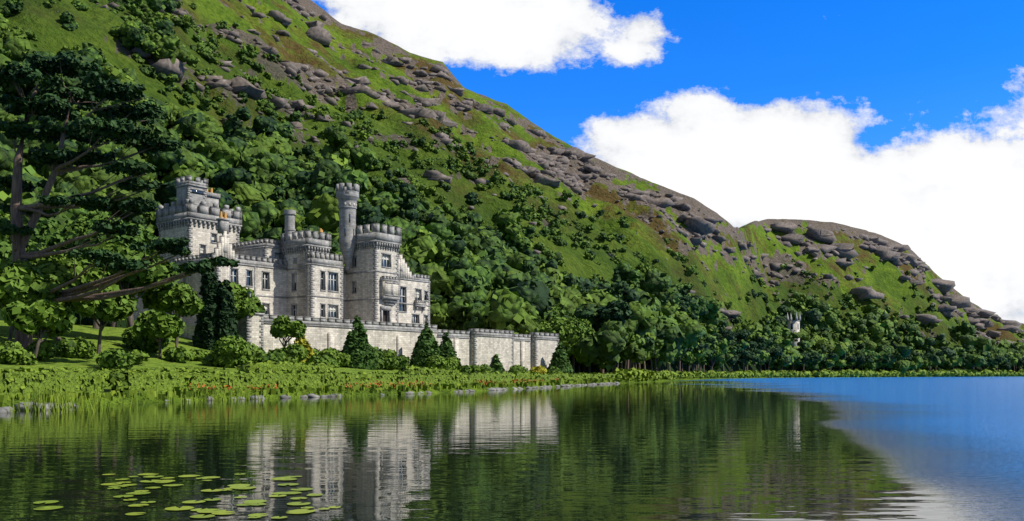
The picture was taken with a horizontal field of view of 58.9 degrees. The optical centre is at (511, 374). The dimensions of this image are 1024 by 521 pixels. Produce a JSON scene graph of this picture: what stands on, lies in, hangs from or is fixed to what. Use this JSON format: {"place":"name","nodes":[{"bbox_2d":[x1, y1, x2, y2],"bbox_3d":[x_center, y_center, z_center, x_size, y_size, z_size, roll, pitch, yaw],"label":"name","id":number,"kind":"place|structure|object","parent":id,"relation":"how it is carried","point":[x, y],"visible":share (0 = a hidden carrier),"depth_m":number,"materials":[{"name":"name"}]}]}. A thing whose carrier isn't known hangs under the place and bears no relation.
{"place":"outdoors","nodes":[
{"label":"outdoors","id":0,"kind":"place"},
{"bbox_2d":[0,362,616,396],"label":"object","id":1,"kind":"object","parent":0,"point":[139,381],"visible":0.53,"depth_m":74.66,"materials":[{"name":"green plant"}]},
{"bbox_2d":[0,376,1023,520],"bbox_3d":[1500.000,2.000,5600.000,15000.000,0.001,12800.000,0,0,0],"label":"lake water","id":2,"kind":"structure","parent":0,"point":[861,449],"depth_m":22.63,"materials":[{"name":"green liquid"}]},
{"bbox_2d":[33,473,340,518],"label":"lily pads","id":3,"kind":"object","parent":2,"relation":"on","point":[249,502],"depth_m":14.51,"materials":[{"name":"green plant"}]},
{"bbox_2d":[0,0,1023,410],"bbox_3d":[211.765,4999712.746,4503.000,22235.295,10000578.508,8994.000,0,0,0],"label":"grassy ground","id":4,"kind":"structure","parent":0,"point":[96,24],"depth_m":482.01,"materials":[{"name":"green plant"}]},
{"bbox_2d":[0,51,239,348],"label":"pine tree","id":5,"kind":"object","parent":4,"relation":"on","point":[52,92],"depth_m":89.97,"materials":[{"name":"green plant"}]},
{"bbox_2d":[192,267,239,350],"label":"conifer tree","id":6,"kind":"object","parent":4,"relation":"on","point":[204,316],"visible":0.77,"depth_m":117.12,"materials":[{"name":"green plant"}]},
{"bbox_2d":[197,268,232,348],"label":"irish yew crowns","id":7,"kind":"object","parent":6,"relation":"on","point":[218,307],"visible":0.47,"depth_m":117.17,"materials":[{"name":"green plant"}]},
{"bbox_2d":[0,326,561,373],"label":"garden bushes","id":8,"kind":"object","parent":4,"relation":"on","point":[149,346],"visible":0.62,"depth_m":99.57,"materials":[{"name":"green plant"}]},
{"bbox_2d":[0,210,600,372],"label":"trees","id":9,"kind":"object","parent":4,"relation":"on","point":[19,280],"depth_m":102.12,"materials":[{"name":"green plant"}]},
{"bbox_2d":[0,235,559,333],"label":"trunks","id":10,"kind":"object","parent":9,"relation":"on","point":[13,316],"visible":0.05,"depth_m":102.62,"materials":[{"name":"brown wood"}]},
{"bbox_2d":[0,382,619,412],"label":"shore rocks","id":11,"kind":"object","parent":4,"relation":"on","point":[6,409],"depth_m":78.74,"materials":[{"name":"grey stone"}]},
{"bbox_2d":[0,377,654,406],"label":"grassy bank","id":12,"kind":"structure","parent":4,"relation":"on","point":[404,387],"depth_m":81.96,"materials":[{"name":"green plant"}]},
{"bbox_2d":[2,383,381,412],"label":"shore reeds","id":13,"kind":"object","parent":12,"relation":"on","point":[35,406],"depth_m":50.12,"materials":[{"name":"green plant"}]},
{"bbox_2d":[0,360,620,393],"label":"reeds","id":14,"kind":"object","parent":12,"relation":"on","point":[112,382],"visible":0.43,"depth_m":78.44,"materials":[{"name":"green plant"}]},
{"bbox_2d":[181,378,559,389],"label":"flowers","id":15,"kind":"object","parent":12,"relation":"on","point":[276,387],"visible":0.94,"depth_m":87.69,"materials":[{"name":"orange"}]},
{"bbox_2d":[181,313,558,371],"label":"terrace wall","id":16,"kind":"structure","parent":4,"relation":"on","point":[479,347],"depth_m":144.77,"materials":[{"name":"stone"}]},
{"bbox_2d":[133,175,430,324],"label":"castle","id":17,"kind":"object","parent":16,"relation":"on","point":[292,273],"visible":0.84,"depth_m":149.41,"materials":[{"name":"stone"}]},
{"bbox_2d":[293,331,546,373],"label":"golden shrubs","id":18,"kind":"object","parent":4,"relation":"on","point":[303,341],"visible":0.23,"depth_m":118.76,"materials":[{"name":"green plant"}]},
{"bbox_2d":[341,315,573,373],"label":"conical shrubs","id":19,"kind":"object","parent":4,"relation":"on","point":[420,352],"visible":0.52,"depth_m":140.33,"materials":[{"name":"green plant"}]},
{"bbox_2d":[56,0,1023,341],"bbox_3d":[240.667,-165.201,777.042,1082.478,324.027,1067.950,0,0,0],"label":"hillside rocks","id":20,"kind":"structure","parent":4,"relation":"on","point":[558,168],"depth_m":542.60,"materials":[{"name":"grey stone"}]},
{"bbox_2d":[146,6,1021,343],"bbox_3d":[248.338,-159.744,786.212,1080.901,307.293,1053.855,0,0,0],"label":"crags","id":21,"kind":"structure","parent":20,"relation":"on","point":[892,252],"depth_m":579.26,"materials":[{"name":"grey stone"}]},
{"bbox_2d":[577,305,721,373],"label":"trees","id":22,"kind":"object","parent":4,"relation":"on","point":[637,339],"depth_m":343.29,"materials":[{"name":"green plant"}]},
{"bbox_2d":[576,288,1023,373],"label":"trees","id":23,"kind":"object","parent":4,"relation":"on","point":[617,314],"depth_m":454.34,"materials":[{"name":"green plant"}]},
{"bbox_2d":[613,367,1023,380],"bbox_3d":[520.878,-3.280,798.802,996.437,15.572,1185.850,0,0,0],"label":"shore bushes","id":24,"kind":"object","parent":4,"relation":"on","point":[648,376],"depth_m":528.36,"materials":[{"name":"green plant"}]},
{"bbox_2d":[0,0,1023,373],"bbox_3d":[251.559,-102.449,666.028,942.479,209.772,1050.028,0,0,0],"label":"forest hillside","id":25,"kind":"structure","parent":0,"point":[484,310],"depth_m":303.71,"materials":[{"name":"green plant"}]},
{"bbox_2d":[0,0,1023,373],"bbox_3d":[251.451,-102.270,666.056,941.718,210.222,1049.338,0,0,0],"label":"trees","id":26,"kind":"object","parent":25,"relation":"on","point":[258,214],"visible":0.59,"depth_m":260.98,"materials":[{"name":"green plant"}]},
{"bbox_2d":[786,312,800,345],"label":"distant tower","id":27,"kind":"structure","parent":25,"relation":"on","point":[792,325],"depth_m":597.76,"materials":[{"name":"stone"}]},
{"bbox_2d":[311,0,1023,322],"label":"sky","id":28,"kind":"structure","parent":0,"point":[901,121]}
]}

